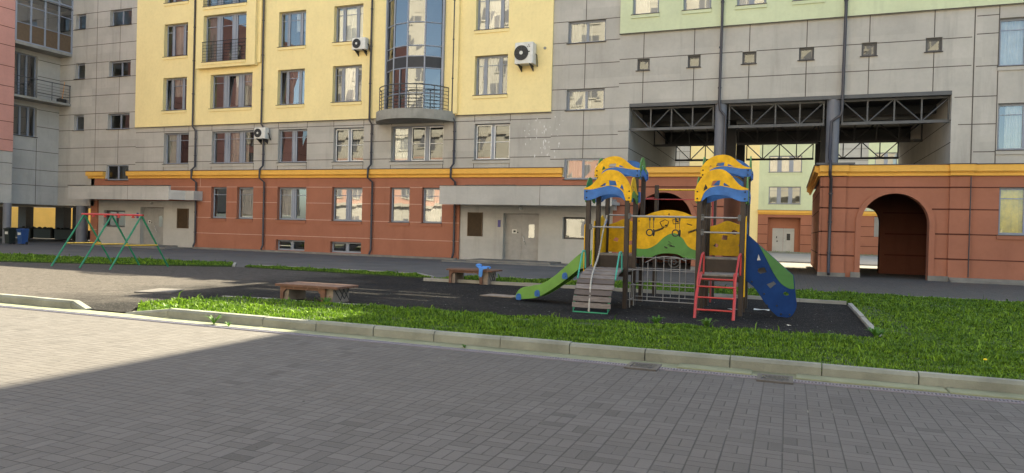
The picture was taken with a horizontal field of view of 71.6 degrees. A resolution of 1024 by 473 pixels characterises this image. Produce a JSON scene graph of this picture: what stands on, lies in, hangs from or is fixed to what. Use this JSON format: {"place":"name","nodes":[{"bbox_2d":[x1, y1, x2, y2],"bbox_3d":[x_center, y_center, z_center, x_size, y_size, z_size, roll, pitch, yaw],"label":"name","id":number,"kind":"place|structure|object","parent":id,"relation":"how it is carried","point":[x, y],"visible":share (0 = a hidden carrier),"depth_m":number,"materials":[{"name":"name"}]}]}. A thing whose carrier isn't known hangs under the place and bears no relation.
{"place":"outdoors","nodes":[
{"label":"outdoors","id":0,"kind":"place"},
{"bbox_2d":[11,207,90,230],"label":"wall","id":1,"kind":"structure","parent":0,"point":[43,217],"depth_m":72.34,"materials":[{"name":"paint"}]},
{"bbox_2d":[0,252,233,266],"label":"grass","id":2,"kind":"structure","parent":0,"point":[28,257],"depth_m":26.60,"materials":[{"name":"green plant"}]},
{"bbox_2d":[0,240,638,280],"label":"road","id":3,"kind":"structure","parent":0,"point":[436,268],"depth_m":32.54,"materials":[{"name":"grey asphalt"}]},
{"bbox_2d":[3,227,15,243],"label":"rubbish bin","id":4,"kind":"object","parent":3,"relation":"on","point":[9,234],"visible":0.97,"depth_m":41.97,"materials":[{"name":"plastic"}]},
{"bbox_2d":[16,228,28,244],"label":"rubbish bin","id":5,"kind":"object","parent":3,"relation":"on","point":[22,235],"visible":1,"depth_m":42.08,"materials":[{"name":"blue plastic"}]},
{"bbox_2d":[260,265,433,277],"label":"lawn kerb","id":6,"kind":"structure","parent":3,"relation":"on","point":[369,270],"depth_m":24.57,"materials":[{"name":"concrete"}]},
{"bbox_2d":[244,264,430,277],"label":"grass","id":7,"kind":"structure","parent":0,"point":[414,274],"depth_m":24.21,"materials":[{"name":"green plant"}]},
{"bbox_2d":[0,237,872,334],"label":"ground","id":8,"kind":"structure","parent":0,"point":[649,264],"depth_m":49.06,"materials":[{"name":"grey asphalt"}]},
{"bbox_2d":[15,226,35,237],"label":"rubbish container","id":9,"kind":"object","parent":8,"relation":"on","point":[31,233],"visible":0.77,"depth_m":52.73,"materials":[{"name":"plastic"}]},
{"bbox_2d":[0,0,90,243],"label":"apartment building","id":10,"kind":"structure","parent":8,"relation":"on","point":[36,44],"depth_m":45.63,"materials":[{"name":"pink paint"}]},
{"bbox_2d":[14,52,35,96],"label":"window","id":11,"kind":"structure","parent":10,"relation":"in","point":[21,60],"depth_m":45.66,"materials":[{"name":"glass"}]},
{"bbox_2d":[13,105,37,137],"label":"window","id":12,"kind":"structure","parent":10,"relation":"in","point":[21,113],"depth_m":45.71,"materials":[{"name":"glass"}]},
{"bbox_2d":[56,82,66,102],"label":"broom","id":13,"kind":"object","parent":10,"relation":"on","point":[60,100],"visible":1,"depth_m":46.34,"materials":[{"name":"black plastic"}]},
{"bbox_2d":[0,293,91,309],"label":"kerb","id":14,"kind":"structure","parent":8,"relation":"on","point":[42,301],"depth_m":12.81,"materials":[{"name":"concrete"}]},
{"bbox_2d":[33,227,59,238],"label":"rubbish container","id":15,"kind":"object","parent":8,"relation":"on","point":[44,232],"visible":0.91,"depth_m":52.09,"materials":[{"name":"plastic"}]},
{"bbox_2d":[54,228,75,238],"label":"rubbish container","id":16,"kind":"object","parent":8,"relation":"on","point":[62,233],"visible":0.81,"depth_m":51.29,"materials":[{"name":"plastic"}]},
{"bbox_2d":[57,0,620,266],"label":"apartment building","id":17,"kind":"structure","parent":8,"relation":"on","point":[445,130],"depth_m":39.23,"materials":[{"name":"yellow paint"}]},
{"bbox_2d":[73,64,84,79],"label":"window","id":18,"kind":"structure","parent":17,"relation":"in","point":[79,65],"depth_m":46.79,"materials":[{"name":"paint"}]},
{"bbox_2d":[74,116,83,130],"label":"window","id":19,"kind":"structure","parent":17,"relation":"in","point":[77,116],"depth_m":46.80,"materials":[{"name":"paint"}]},
{"bbox_2d":[75,15,85,29],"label":"window","id":20,"kind":"structure","parent":17,"relation":"in","point":[79,15],"depth_m":46.71,"materials":[{"name":"glass"}]},
{"bbox_2d":[105,165,128,180],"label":"window","id":21,"kind":"structure","parent":17,"relation":"in","point":[127,166],"depth_m":45.36,"materials":[{"name":"paint"}]},
{"bbox_2d":[106,113,129,129],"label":"window","id":22,"kind":"structure","parent":17,"relation":"in","point":[121,122],"depth_m":45.42,"materials":[{"name":"glass"}]},
{"bbox_2d":[107,61,130,77],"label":"window","id":23,"kind":"structure","parent":17,"relation":"in","point":[122,62],"depth_m":45.37,"materials":[{"name":"paint"}]},
{"bbox_2d":[108,9,131,26],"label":"window","id":24,"kind":"structure","parent":17,"relation":"in","point":[123,11],"depth_m":45.35,"materials":[{"name":"glass"}]},
{"bbox_2d":[106,207,152,226],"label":"window","id":25,"kind":"structure","parent":17,"relation":"in","point":[117,219],"depth_m":45.76,"materials":[{"name":"paint"}]},
{"bbox_2d":[143,207,163,244],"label":"door","id":26,"kind":"structure","parent":17,"relation":"in","point":[154,217],"depth_m":44.54,"materials":[{"name":"paint"}]},
{"bbox_2d":[161,78,186,113],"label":"window","id":27,"kind":"structure","parent":17,"relation":"in","point":[179,85],"depth_m":43.73,"materials":[{"name":"glass"}]},
{"bbox_2d":[162,133,188,166],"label":"window","id":28,"kind":"structure","parent":17,"relation":"in","point":[177,153],"depth_m":43.62,"materials":[{"name":"glass"}]},
{"bbox_2d":[163,0,188,5],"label":"window","id":29,"kind":"structure","parent":17,"relation":"in","point":[170,2],"depth_m":43.34,"materials":[{"name":"paint"}]},
{"bbox_2d":[162,24,208,59],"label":"window","id":30,"kind":"structure","parent":17,"relation":"in","point":[177,35],"depth_m":43.72,"materials":[{"name":"glass"}]},
{"bbox_2d":[209,187,226,220],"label":"window","id":31,"kind":"structure","parent":17,"relation":"in","point":[217,218],"depth_m":42.43,"materials":[{"name":"paint"}]},
{"bbox_2d":[201,13,246,64],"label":"window","id":32,"kind":"structure","parent":17,"relation":"in","point":[225,42],"depth_m":42.28,"materials":[{"name":"glass"}]},
{"bbox_2d":[203,0,246,22],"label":"window","id":33,"kind":"structure","parent":17,"relation":"in","point":[211,4],"depth_m":41.93,"materials":[{"name":"paint"}]},
{"bbox_2d":[209,73,252,111],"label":"window","id":34,"kind":"structure","parent":17,"relation":"in","point":[237,88],"depth_m":42.08,"materials":[{"name":"glass"}]},
{"bbox_2d":[210,131,253,165],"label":"window","id":35,"kind":"structure","parent":17,"relation":"in","point":[239,145],"depth_m":42.21,"materials":[{"name":"glass"}]},
{"bbox_2d":[235,187,252,221],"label":"window","id":36,"kind":"structure","parent":17,"relation":"in","point":[245,193],"depth_m":41.88,"materials":[{"name":"glass"}]},
{"bbox_2d":[254,127,270,143],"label":"air conditioner","id":37,"kind":"object","parent":17,"relation":"attached to","point":[261,133],"visible":1,"depth_m":40.56,"materials":[{"name":"plastic"}]},
{"bbox_2d":[275,69,304,107],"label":"window","id":38,"kind":"structure","parent":17,"relation":"in","point":[295,83],"depth_m":40.56,"materials":[{"name":"glass"}]},
{"bbox_2d":[275,187,305,222],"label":"window","id":39,"kind":"structure","parent":17,"relation":"in","point":[292,199],"depth_m":40.83,"materials":[{"name":"glass"}]},
{"bbox_2d":[277,11,305,49],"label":"window","id":40,"kind":"structure","parent":17,"relation":"in","point":[300,36],"depth_m":40.51,"materials":[{"name":"glass"}]},
{"bbox_2d":[276,129,306,165],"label":"window","id":41,"kind":"structure","parent":17,"relation":"in","point":[299,137],"depth_m":40.40,"materials":[{"name":"paint"}]},
{"bbox_2d":[278,240,304,250],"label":"window","id":42,"kind":"structure","parent":17,"relation":"in","point":[296,245],"depth_m":40.81,"materials":[{"name":"paint"}]},
{"bbox_2d":[330,65,361,105],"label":"window","id":43,"kind":"structure","parent":17,"relation":"in","point":[348,79],"depth_m":39.22,"materials":[{"name":"glass"}]},
{"bbox_2d":[330,188,361,224],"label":"window","id":44,"kind":"structure","parent":17,"relation":"in","point":[353,196],"depth_m":39.13,"materials":[{"name":"glass"}]},
{"bbox_2d":[332,242,360,252],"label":"window","id":45,"kind":"structure","parent":17,"relation":"in","point":[349,247],"depth_m":39.50,"materials":[{"name":"paint"}]},
{"bbox_2d":[332,5,362,45],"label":"window","id":46,"kind":"structure","parent":17,"relation":"in","point":[350,18],"depth_m":39.19,"materials":[{"name":"glass"}]},
{"bbox_2d":[332,128,363,164],"bbox_3d":[-8.967,-4.951,39.032,2.030,2.050,0.340,2,1,21],"label":"window","id":47,"kind":"structure","parent":17,"relation":"in","point":[349,141],"depth_m":39.12,"materials":[{"name":"glass"}]},
{"bbox_2d":[352,37,369,56],"bbox_3d":[-8.122,-10.219,38.225,0.942,0.900,0.537,2,1,21],"label":"air conditioner","id":48,"kind":"object","parent":17,"relation":"attached to","point":[360,44],"visible":1,"depth_m":38.04,"materials":[{"name":"plastic"}]},
{"bbox_2d":[388,188,409,225],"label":"window","id":49,"kind":"structure","parent":17,"relation":"in","point":[405,191],"depth_m":39.61,"materials":[{"name":"glass"}]},
{"bbox_2d":[389,125,443,164],"bbox_3d":[-4.979,-4.814,37.541,3.210,2.050,0.460,2,1,21],"label":"window","id":50,"kind":"structure","parent":17,"relation":"in","point":[414,145],"depth_m":37.58,"materials":[{"name":"glass"}]},
{"bbox_2d":[420,188,441,226],"bbox_3d":[-4.146,-1.543,37.212,1.280,2.020,0.460,2,1,21],"label":"window","id":51,"kind":"structure","parent":17,"relation":"in","point":[432,211],"depth_m":37.40,"materials":[{"name":"glass"}]},
{"bbox_2d":[472,55,507,98],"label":"window","id":52,"kind":"structure","parent":17,"relation":"in","point":[491,77],"depth_m":36.12,"materials":[{"name":"glass"}]},
{"bbox_2d":[472,123,509,162],"bbox_3d":[-1.000,-4.706,35.925,2.040,2.010,0.340,2,1,21],"label":"window","id":53,"kind":"structure","parent":17,"relation":"in","point":[492,140],"depth_m":36.01,"materials":[{"name":"glass"}]},
{"bbox_2d":[474,0,508,33],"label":"window","id":54,"kind":"structure","parent":17,"relation":"in","point":[497,11],"depth_m":36.08,"materials":[{"name":"glass"}]},
{"bbox_2d":[504,213,538,260],"bbox_3d":[0.486,0.077,35.581,1.860,2.450,0.148,2,1,21],"label":"door","id":55,"kind":"structure","parent":17,"relation":"in","point":[521,230],"depth_m":35.60,"materials":[{"name":"paint"}]},
{"bbox_2d":[514,42,537,71],"bbox_3d":[0.706,-8.783,34.700,1.057,1.310,0.687,2,1,21],"label":"air conditioner","id":56,"kind":"object","parent":17,"relation":"attached to","point":[525,54],"visible":1,"depth_m":34.46,"materials":[{"name":"plastic"}]},
{"bbox_2d":[564,217,584,239],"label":"window","id":57,"kind":"structure","parent":17,"relation":"in","point":[575,230],"depth_m":36.14,"materials":[{"name":"glass"}]},
{"bbox_2d":[562,158,599,179],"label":"window","id":58,"kind":"structure","parent":17,"relation":"in","point":[581,168],"depth_m":34.47,"materials":[{"name":"glass"}]},
{"bbox_2d":[567,88,604,110],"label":"window","id":59,"kind":"structure","parent":17,"relation":"in","point":[584,99],"depth_m":34.56,"materials":[{"name":"glass"}]},
{"bbox_2d":[567,20,605,43],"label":"window","id":60,"kind":"structure","parent":17,"relation":"in","point":[586,31],"depth_m":34.53,"materials":[{"name":"glass"}]},
{"bbox_2d":[0,302,1021,400],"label":"gutter","id":61,"kind":"object","parent":8,"relation":"on","point":[625,361],"depth_m":10.05,"materials":[{"name":"concrete"}]},
{"bbox_2d":[207,314,221,323],"bbox_3d":[-4.663,1.303,11.121,0.310,0.159,0.311,1,1,-2],"label":"weed","id":62,"kind":"object","parent":61,"relation":"on","point":[213,320],"visible":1,"depth_m":11.09,"materials":[{"name":"green plant"}]},
{"bbox_2d":[677,363,1023,400],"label":"gutter slab","id":63,"kind":"structure","parent":61,"relation":"on","point":[980,393],"depth_m":7.74,"materials":[{"name":"concrete"}]},
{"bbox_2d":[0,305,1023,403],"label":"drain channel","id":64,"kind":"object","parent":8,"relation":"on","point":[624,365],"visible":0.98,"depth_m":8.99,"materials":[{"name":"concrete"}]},
{"bbox_2d":[534,356,1012,401],"bbox_3d":[-15.583,1.062,15.188,80.000,0.001,0.090,2,1,21],"label":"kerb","id":65,"kind":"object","parent":64,"relation":"on","point":[799,381],"depth_m":7.82,"materials":[{"name":"grey concrete"}]},
{"bbox_2d":[125,308,1023,393],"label":"kerb","id":66,"kind":"structure","parent":8,"relation":"on","point":[943,380],"depth_m":8.99,"materials":[{"name":"concrete"}]},
{"bbox_2d":[675,142,897,254],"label":"apartment building","id":67,"kind":"structure","parent":8,"relation":"on","point":[781,210],"depth_m":75.00,"materials":[{"name":"yellow paint"}]},
{"bbox_2d":[772,228,793,251],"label":"door","id":68,"kind":"structure","parent":67,"relation":"in","point":[782,238],"depth_m":75.39,"materials":[{"name":"white paint"}]},
{"bbox_2d":[768,187,800,205],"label":"window","id":69,"kind":"structure","parent":67,"relation":"in","point":[774,192],"depth_m":75.03,"materials":[{"name":"paint"}]},
{"bbox_2d":[768,156,801,173],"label":"window","id":70,"kind":"structure","parent":67,"relation":"in","point":[775,166],"depth_m":75.03,"materials":[{"name":"glass"}]},
{"bbox_2d":[875,152,896,163],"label":"window","id":71,"kind":"structure","parent":67,"relation":"in","point":[885,155],"depth_m":71.40,"materials":[{"name":"glass"}]},
{"bbox_2d":[767,251,877,255],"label":"kerb","id":72,"kind":"structure","parent":8,"relation":"on","point":[809,253],"depth_m":70.63,"materials":[{"name":"concrete"}]},
{"bbox_2d":[848,303,884,337],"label":"lawn kerb","id":73,"kind":"structure","parent":8,"relation":"on","point":[861,317],"depth_m":14.17,"materials":[{"name":"concrete"}]},
{"bbox_2d":[865,327,884,335],"bbox_3d":[5.841,1.558,11.375,0.414,0.191,0.379,1,1,-5],"label":"weed","id":74,"kind":"object","parent":8,"relation":"on","point":[875,331],"visible":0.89,"depth_m":11.37,"materials":[{"name":"green plant"}]},
{"bbox_2d":[0,262,873,336],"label":"playground surface","id":75,"kind":"object","parent":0,"point":[100,287],"visible":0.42,"depth_m":16.45,"materials":[{"name":"rubber"}]},
{"bbox_2d":[51,213,168,269],"bbox_3d":[-13.641,0.135,24.157,2.850,1.830,2.348,2,1,21],"label":"swing frame","id":76,"kind":"object","parent":75,"relation":"on","point":[99,235],"visible":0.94,"depth_m":24.06,"materials":[{"name":"green paint"}]},
{"bbox_2d":[134,288,183,293],"bbox_3d":[-7.849,1.230,16.001,0.803,0.030,0.934,2,1,6],"label":"ground plate","id":77,"kind":"object","parent":75,"relation":"on","point":[164,290],"visible":1,"depth_m":15.84,"materials":[{"name":"concrete"}]},
{"bbox_2d":[222,296,356,304],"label":"lawn kerb","id":78,"kind":"structure","parent":75,"relation":"on","point":[276,298],"depth_m":14.75,"materials":[{"name":"concrete"}]},
{"bbox_2d":[275,281,358,302],"bbox_3d":[-4.110,1.182,14.927,1.563,0.362,0.762,2,1,21],"label":"bench","id":79,"kind":"object","parent":75,"relation":"on","point":[339,293],"visible":0.94,"depth_m":14.76,"materials":[{"name":"wood"}]},
{"bbox_2d":[446,267,501,284],"bbox_3d":[-1.123,1.173,20.938,1.514,0.432,0.792,2,1,21],"label":"bench","id":80,"kind":"object","parent":75,"relation":"on","point":[486,278],"visible":0.87,"depth_m":20.71,"materials":[{"name":"wood"}]},
{"bbox_2d":[476,264,490,276],"bbox_3d":[-0.841,0.993,20.586,0.461,0.404,0.390,2,1,21],"label":"cloth","id":81,"kind":"object","parent":80,"relation":"on","point":[480,267],"visible":1,"depth_m":20.41,"materials":[{"name":"blue fabric"}]},
{"bbox_2d":[480,294,515,297],"bbox_3d":[-0.270,1.423,17.035,0.870,0.020,0.505,2,1,25],"label":"ground plate","id":82,"kind":"object","parent":75,"relation":"on","point":[501,295],"visible":0.77,"depth_m":16.94,"materials":[{"name":"concrete"}]},
{"bbox_2d":[515,155,796,320],"bbox_3d":[2.901,-0.111,15.029,5.888,3.337,3.034,2,1,21],"label":"climbing frame","id":83,"kind":"object","parent":75,"relation":"on","point":[698,237],"visible":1,"depth_m":15.06,"materials":[{"name":"plastic"}]},
{"bbox_2d":[647,315,664,323],"bbox_3d":[2.509,1.466,12.278,0.356,0.185,0.424,2,1,21],"label":"weed","id":84,"kind":"object","parent":75,"relation":"on","point":[656,319],"visible":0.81,"depth_m":12.23,"materials":[{"name":"green plant"}]},
{"bbox_2d":[646,185,716,301],"bbox_3d":[4.226,0.115,17.768,1.674,2.880,1.322,2,1,21],"label":"pull up frame","id":85,"kind":"object","parent":75,"relation":"on","point":[656,199],"visible":0.38,"depth_m":18.39,"materials":[{"name":"brown metal"}]},
{"bbox_2d":[699,318,716,326],"bbox_3d":[3.304,1.487,12.019,0.431,0.189,0.359,1,1,-30],"label":"weed","id":86,"kind":"object","parent":75,"relation":"on","point":[707,323],"visible":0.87,"depth_m":11.96,"materials":[{"name":"green plant"}]},
{"bbox_2d":[0,307,1023,472],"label":"courtyard paving","id":87,"kind":"structure","parent":0,"point":[86,394],"depth_m":6.17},
{"bbox_2d":[624,361,661,371],"bbox_3d":[1.575,1.560,8.507,0.380,0.034,0.400,2,1,21],"label":"drain grate","id":88,"kind":"object","parent":87,"relation":"on","point":[642,366],"visible":0.99,"depth_m":8.45,"materials":[{"name":"metal"}]},
{"bbox_2d":[756,373,792,384],"bbox_3d":[2.954,1.601,7.969,0.380,0.034,0.400,2,1,21],"label":"drain grate","id":89,"kind":"object","parent":87,"relation":"on","point":[773,378],"visible":0.99,"depth_m":7.91,"materials":[{"name":"metal"}]},
{"bbox_2d":[137,291,1023,379],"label":"grass","id":90,"kind":"structure","parent":0,"point":[968,361],"depth_m":10.68,"materials":[{"name":"green plant"}]},
{"bbox_2d":[320,297,330,301],"bbox_3d":[-3.746,1.302,14.257,0.345,0.153,0.282,1,1,-29],"label":"weed","id":91,"kind":"object","parent":90,"relation":"on","point":[325,299],"visible":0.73,"depth_m":14.27,"materials":[{"name":"green plant"}]},
{"bbox_2d":[433,274,1023,346],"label":"grass","id":92,"kind":"structure","parent":0,"point":[958,330],"depth_m":15.19,"materials":[{"name":"green plant"}]},
{"bbox_2d":[757,253,877,264],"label":"road","id":93,"kind":"structure","parent":0,"point":[873,260],"depth_m":56.70,"materials":[{"name":"grey asphalt"}]},
{"bbox_2d":[614,0,1023,284],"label":"apartment building","id":94,"kind":"structure","parent":0,"point":[934,89],"depth_m":30.21,"materials":[{"name":"grey paint"}]},
{"bbox_2d":[636,60,649,70],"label":"window","id":95,"kind":"structure","parent":94,"relation":"in","point":[643,65],"depth_m":33.17,"materials":[{"name":"glass"}]},
{"bbox_2d":[631,0,659,18],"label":"window","id":96,"kind":"structure","parent":94,"relation":"in","point":[642,8],"depth_m":33.30,"materials":[{"name":"paint"}]},
{"bbox_2d":[686,57,700,67],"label":"window","id":97,"kind":"structure","parent":94,"relation":"in","point":[694,62],"depth_m":32.35,"materials":[{"name":"glass"}]},
{"bbox_2d":[682,0,711,13],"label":"window","id":98,"kind":"structure","parent":94,"relation":"in","point":[690,6],"depth_m":33.64,"materials":[{"name":"paint"}]},
{"bbox_2d":[741,53,756,64],"bbox_3d":[10.498,-7.887,31.413,0.680,0.575,0.280,2,1,21],"label":"window","id":99,"kind":"structure","parent":94,"relation":"in","point":[749,58],"depth_m":31.48,"materials":[{"name":"glass"}]},
{"bbox_2d":[735,0,766,9],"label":"window","id":100,"kind":"structure","parent":94,"relation":"in","point":[741,4],"depth_m":31.35,"materials":[{"name":"paint"}]},
{"bbox_2d":[797,49,814,60],"bbox_3d":[12.673,-7.848,30.565,0.690,0.585,0.280,2,1,21],"label":"window","id":101,"kind":"structure","parent":94,"relation":"in","point":[805,54],"depth_m":30.63,"materials":[{"name":"glass"}]},
{"bbox_2d":[792,0,824,4],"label":"window","id":102,"kind":"structure","parent":94,"relation":"in","point":[795,2],"depth_m":30.37,"materials":[{"name":"paint"}]},
{"bbox_2d":[860,44,877,56],"bbox_3d":[14.927,-7.806,29.685,0.670,0.595,0.280,2,1,21],"label":"window","id":103,"kind":"structure","parent":94,"relation":"in","point":[869,49],"depth_m":29.75,"materials":[{"name":"glass"}]},
{"bbox_2d":[924,39,942,52],"bbox_3d":[17.121,-7.767,28.830,0.680,0.605,0.280,2,1,21],"label":"window","id":104,"kind":"structure","parent":94,"relation":"in","point":[932,45],"depth_m":28.89,"materials":[{"name":"glass"}]},
{"bbox_2d":[995,103,1023,154],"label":"window","id":105,"kind":"structure","parent":94,"relation":"in","point":[1010,130],"depth_m":28.07,"materials":[{"name":"glass"}]},
{"bbox_2d":[997,18,1023,70],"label":"window","id":106,"kind":"structure","parent":94,"relation":"in","point":[1011,39],"depth_m":28.07,"materials":[{"name":"glass"}]},
{"bbox_2d":[997,187,1023,239],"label":"window","id":107,"kind":"structure","parent":94,"relation":"in","point":[1011,199],"depth_m":28.07,"materials":[{"name":"glass"}]},
{"bbox_2d":[616,261,1023,308],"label":"passage paving","id":108,"kind":"structure","parent":0,"point":[871,280],"depth_m":25.52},
{"bbox_2d":[423,278,846,304],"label":"lawn kerb","id":109,"kind":"structure","parent":108,"relation":"on","point":[644,291],"depth_m":18.92,"materials":[{"name":"concrete"}]},
{"bbox_2d":[496,277,1014,301],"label":"lawn kerb","id":110,"kind":"structure","parent":108,"relation":"on","point":[824,291],"depth_m":19.70,"materials":[{"name":"concrete"}]}
]}

